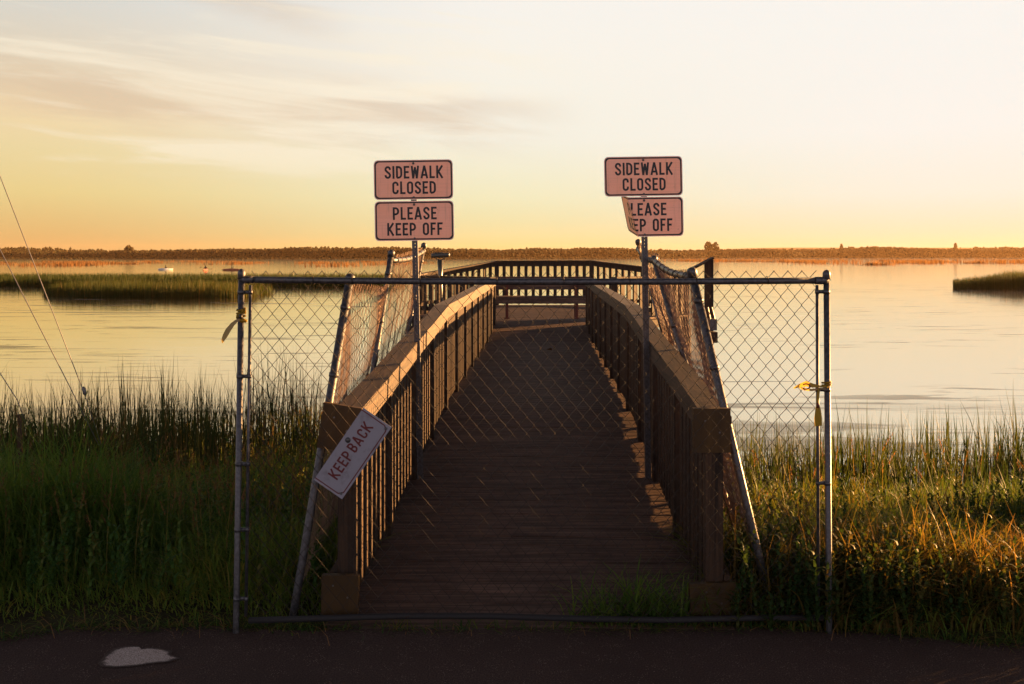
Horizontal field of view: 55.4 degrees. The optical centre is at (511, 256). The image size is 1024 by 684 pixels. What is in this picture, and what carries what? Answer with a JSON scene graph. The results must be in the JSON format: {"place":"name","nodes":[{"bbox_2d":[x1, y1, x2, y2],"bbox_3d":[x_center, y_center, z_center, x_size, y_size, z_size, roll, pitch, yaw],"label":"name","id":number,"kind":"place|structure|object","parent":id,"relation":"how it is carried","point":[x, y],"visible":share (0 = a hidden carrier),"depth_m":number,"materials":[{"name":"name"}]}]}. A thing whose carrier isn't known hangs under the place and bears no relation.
{"place":"outdoors","nodes":[
{"label":"outdoors","id":0,"kind":"place"},
{"bbox_2d":[0,258,1023,496],"bbox_3d":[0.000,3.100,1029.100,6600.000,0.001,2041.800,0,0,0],"label":"water","id":1,"kind":"structure","parent":0,"point":[917,339],"depth_m":35.85,"materials":[{"name":"brown liquid"}]},
{"bbox_2d":[42,277,274,297],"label":"reeds","id":2,"kind":"object","parent":1,"relation":"on","point":[149,288],"visible":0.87,"depth_m":74.68,"materials":[{"name":"green plant"}]},
{"bbox_2d":[0,271,407,286],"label":"reeds","id":3,"kind":"object","parent":1,"relation":"on","point":[28,279],"visible":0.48,"depth_m":102.00,"materials":[{"name":"plant"}]},
{"bbox_2d":[0,259,436,266],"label":"reeds","id":4,"kind":"object","parent":1,"relation":"on","point":[80,263],"visible":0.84,"depth_m":379.79,"materials":[{"name":"brown plant"}]},
{"bbox_2d":[667,258,1023,264],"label":"reeds","id":5,"kind":"object","parent":1,"relation":"on","point":[897,261],"visible":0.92,"depth_m":460.26,"materials":[{"name":"brown plant"}]},
{"bbox_2d":[953,267,1023,288],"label":"reeds","id":6,"kind":"object","parent":1,"relation":"on","point":[1010,280],"visible":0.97,"depth_m":93.83,"materials":[{"name":"green plant"}]},
{"bbox_2d":[0,625,1023,683],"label":"road","id":7,"kind":"structure","parent":0,"point":[560,656],"depth_m":4.62,"materials":[{"name":"grey asphalt"}]},
{"bbox_2d":[98,645,178,667],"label":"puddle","id":8,"kind":"object","parent":7,"relation":"on","point":[125,656],"visible":1,"depth_m":4.61,"materials":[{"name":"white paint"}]},
{"bbox_2d":[0,248,1023,642],"bbox_3d":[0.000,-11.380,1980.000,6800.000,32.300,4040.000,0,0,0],"label":"ground","id":9,"kind":"structure","parent":0,"point":[28,618],"depth_m":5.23,"materials":[{"name":"green plant"}]},
{"bbox_2d":[0,373,26,426],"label":"guy wire","id":10,"kind":"object","parent":9,"relation":"attached to","point":[15,397],"visible":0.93,"depth_m":8.00,"materials":[{"name":"grey metal"}]},
{"bbox_2d":[17,414,23,490],"bbox_3d":[-4.535,2.178,9.000,0.038,1.443,0.040,0,0,0],"label":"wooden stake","id":11,"kind":"object","parent":9,"relation":"on","point":[19,434],"visible":0.36,"depth_m":8.98,"materials":[{"name":"brown wood"}]},
{"bbox_2d":[0,249,98,444],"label":"guy wire","id":12,"kind":"object","parent":9,"relation":"attached to","point":[49,347],"visible":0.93,"depth_m":8.00,"materials":[{"name":"grey metal"}]},
{"bbox_2d":[0,176,100,443],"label":"guy wire","id":13,"kind":"object","parent":9,"relation":"attached to","point":[84,391],"visible":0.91,"depth_m":8.30,"materials":[{"name":"grey metal"}]},
{"bbox_2d":[124,245,133,251],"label":"tree","id":14,"kind":"object","parent":9,"relation":"on","point":[127,248],"visible":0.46,"depth_m":1137.88,"materials":[{"name":"brown plant"}]},
{"bbox_2d":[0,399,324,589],"bbox_3d":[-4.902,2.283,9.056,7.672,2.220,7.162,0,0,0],"label":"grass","id":15,"kind":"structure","parent":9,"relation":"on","point":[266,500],"depth_m":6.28,"materials":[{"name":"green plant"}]},
{"bbox_2d":[0,437,336,544],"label":"grass","id":16,"kind":"structure","parent":9,"relation":"on","point":[244,483],"depth_m":8.78,"materials":[{"name":"green plant"}]},
{"bbox_2d":[0,398,324,532],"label":"seed heads","id":17,"kind":"object","parent":16,"relation":"on","point":[189,476],"visible":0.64,"depth_m":6.59,"materials":[{"name":"plant"}]},
{"bbox_2d":[0,438,337,603],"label":"weeds","id":18,"kind":"object","parent":9,"relation":"on","point":[120,565],"visible":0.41,"depth_m":5.86,"materials":[{"name":"green plant"}]},
{"bbox_2d":[0,342,359,481],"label":"reeds","id":19,"kind":"object","parent":9,"relation":"on","point":[188,438],"visible":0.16,"depth_m":12.41,"materials":[{"name":"green plant"}]},
{"bbox_2d":[289,243,426,615],"bbox_3d":[-1.021,0.941,7.210,0.415,2.143,4.234,0,0,0],"label":"side fence","id":20,"kind":"object","parent":9,"relation":"on","point":[342,339],"visible":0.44,"depth_m":5.81,"materials":[{"name":"metal"}]},
{"bbox_2d":[0,246,1023,257],"bbox_3d":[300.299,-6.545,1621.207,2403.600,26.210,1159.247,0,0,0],"label":"wood","id":21,"kind":"object","parent":9,"relation":"on","point":[579,252],"visible":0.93,"depth_m":1188.61,"materials":[{"name":"plant"}]},
{"bbox_2d":[0,610,1023,650],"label":"grass","id":22,"kind":"structure","parent":9,"relation":"on","point":[785,627],"depth_m":4.96,"materials":[{"name":"green plant"}]},
{"bbox_2d":[0,256,1023,258],"bbox_3d":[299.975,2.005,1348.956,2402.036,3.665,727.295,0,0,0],"label":"marsh scrub","id":23,"kind":"object","parent":9,"relation":"on","point":[498,257],"visible":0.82,"depth_m":1077.94,"materials":[{"name":"brown plant"}]},
{"bbox_2d":[325,305,734,629],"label":"boardwalk","id":24,"kind":"structure","parent":9,"relation":"on","point":[526,476],"depth_m":7.05,"materials":[{"name":"brown wood"}]},
{"bbox_2d":[317,285,495,614],"bbox_3d":[-0.666,1.257,12.456,0.235,1.589,14.883,0,0,2],"label":"boardwalk railing","id":25,"kind":"object","parent":24,"relation":"on","point":[405,417],"visible":0.79,"depth_m":6.64,"materials":[{"name":"brown wood"}]},
{"bbox_2d":[374,159,453,478],"bbox_3d":[-0.760,0.496,7.581,0.622,2.495,0.081,0,0,0],"label":"sign post","id":26,"kind":"object","parent":24,"relation":"on","point":[414,220],"visible":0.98,"depth_m":7.55,"materials":[{"name":"metal"}]},
{"bbox_2d":[431,252,449,301],"bbox_3d":[-1.659,0.632,22.600,0.429,1.437,0.320,0,0,0],"label":"binocular viewer","id":27,"kind":"object","parent":24,"relation":"on","point":[436,255],"visible":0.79,"depth_m":22.54,"materials":[{"name":"grey metal"}]},
{"bbox_2d":[493,276,590,318],"bbox_3d":[0.665,0.900,21.290,2.170,0.900,0.580,0,0,0],"label":"bench","id":28,"kind":"object","parent":24,"relation":"on","point":[575,298],"visible":0.69,"depth_m":21.05,"materials":[{"name":"brown wood"}]},
{"bbox_2d":[412,260,688,325],"bbox_3d":[0.885,0.882,23.845,6.430,1.535,6.370,0,0,0],"label":"platform railing","id":29,"kind":"object","parent":24,"relation":"on","point":[426,304],"visible":0.27,"depth_m":26.16,"materials":[{"name":"brown wood"}]},
{"bbox_2d":[604,156,683,478],"bbox_3d":[1.021,0.483,7.664,0.622,2.521,0.254,0,0,0],"label":"sign post","id":30,"kind":"object","parent":24,"relation":"on","point":[643,177],"visible":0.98,"depth_m":7.56,"materials":[{"name":"metal"}]},
{"bbox_2d":[585,285,737,615],"bbox_3d":[1.269,1.257,12.424,0.251,1.589,14.819,0,0,2],"label":"boardwalk railing","id":31,"kind":"object","parent":24,"relation":"on","point":[674,417],"visible":0.78,"depth_m":6.27,"materials":[{"name":"brown wood"}]},
{"bbox_2d":[233,269,831,633],"bbox_3d":[0.104,1.084,4.936,3.033,2.042,0.055,0,0,0],"label":"chain link fence","id":32,"kind":"object","parent":9,"relation":"on","point":[243,279],"visible":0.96,"depth_m":4.95,"materials":[{"name":"metal"}]},
{"bbox_2d":[221,307,247,342],"bbox_3d":[-1.394,0.347,4.906,0.119,0.179,0.065,0,0,-31],"label":"barrier tape","id":33,"kind":"object","parent":32,"relation":"attached to","point":[240,315],"visible":1,"depth_m":4.90,"materials":[{"name":"beige plastic"}]},
{"bbox_2d":[314,408,390,498],"bbox_3d":[-0.797,0.988,4.909,0.390,0.458,0.063,0,0,0],"label":"keep back sign","id":34,"kind":"object","parent":32,"relation":"attached to","point":[352,453],"visible":1,"depth_m":4.88,"materials":[{"name":"white metal"}]},
{"bbox_2d":[794,381,831,425],"bbox_3d":[1.519,0.743,4.916,0.195,0.228,0.052,0,0,-12],"label":"barrier tape","id":35,"kind":"object","parent":32,"relation":"attached to","point":[818,415],"visible":1,"depth_m":4.91,"materials":[{"name":"yellow"}]},
{"bbox_2d":[538,556,763,627],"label":"grass","id":36,"kind":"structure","parent":9,"relation":"on","point":[625,599],"depth_m":5.06,"materials":[{"name":"green plant"}]},
{"bbox_2d":[635,239,773,600],"bbox_3d":[1.386,1.093,7.106,0.744,2.508,4.063,0,0,3],"label":"side fence","id":37,"kind":"object","parent":9,"relation":"on","point":[666,305],"visible":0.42,"depth_m":5.79,"materials":[{"name":"metal"}]},
{"bbox_2d":[693,257,717,388],"bbox_3d":[1.889,0.956,9.545,0.208,1.896,0.210,0,0,0],"label":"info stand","id":38,"kind":"object","parent":9,"relation":"on","point":[708,271],"visible":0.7,"depth_m":9.58,"materials":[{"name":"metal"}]},
{"bbox_2d":[704,241,712,250],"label":"tree","id":39,"kind":"object","parent":9,"relation":"on","point":[708,246],"visible":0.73,"depth_m":1496.94,"materials":[{"name":"brown plant"}]},
{"bbox_2d":[712,242,719,250],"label":"tree","id":40,"kind":"object","parent":9,"relation":"on","point":[716,247],"visible":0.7,"depth_m":1507.26,"materials":[{"name":"brown plant"}]},
{"bbox_2d":[723,450,1023,630],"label":"weeds","id":41,"kind":"object","parent":9,"relation":"on","point":[868,608],"visible":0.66,"depth_m":4.99,"materials":[{"name":"green plant"}]},
{"bbox_2d":[723,388,1023,501],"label":"reeds","id":42,"kind":"object","parent":9,"relation":"on","point":[893,469],"visible":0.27,"depth_m":12.91,"materials":[{"name":"green plant"}]},
{"bbox_2d":[723,442,1023,543],"bbox_3d":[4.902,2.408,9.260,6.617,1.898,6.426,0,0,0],"label":"grass","id":43,"kind":"structure","parent":9,"relation":"on","point":[882,485],"depth_m":8.41,"materials":[{"name":"green plant"}]},
{"bbox_2d":[728,433,1022,525],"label":"seed heads","id":44,"kind":"object","parent":43,"relation":"on","point":[945,494],"visible":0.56,"depth_m":8.44,"materials":[{"name":"brown plant"}]},
{"bbox_2d":[952,243,957,253],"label":"tree","id":45,"kind":"object","parent":9,"relation":"on","point":[955,248],"visible":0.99,"depth_m":1647.40,"materials":[{"name":"brown plant"}]},
{"bbox_2d":[0,0,1023,251],"label":"sky","id":46,"kind":"structure","parent":0,"point":[148,125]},
{"bbox_2d":[639,488,1023,639],"bbox_3d":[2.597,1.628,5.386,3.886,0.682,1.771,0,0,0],"label":"grass","id":47,"kind":"structure","parent":0,"point":[1016,551],"depth_m":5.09,"materials":[{"name":"green plant"}]}
]}

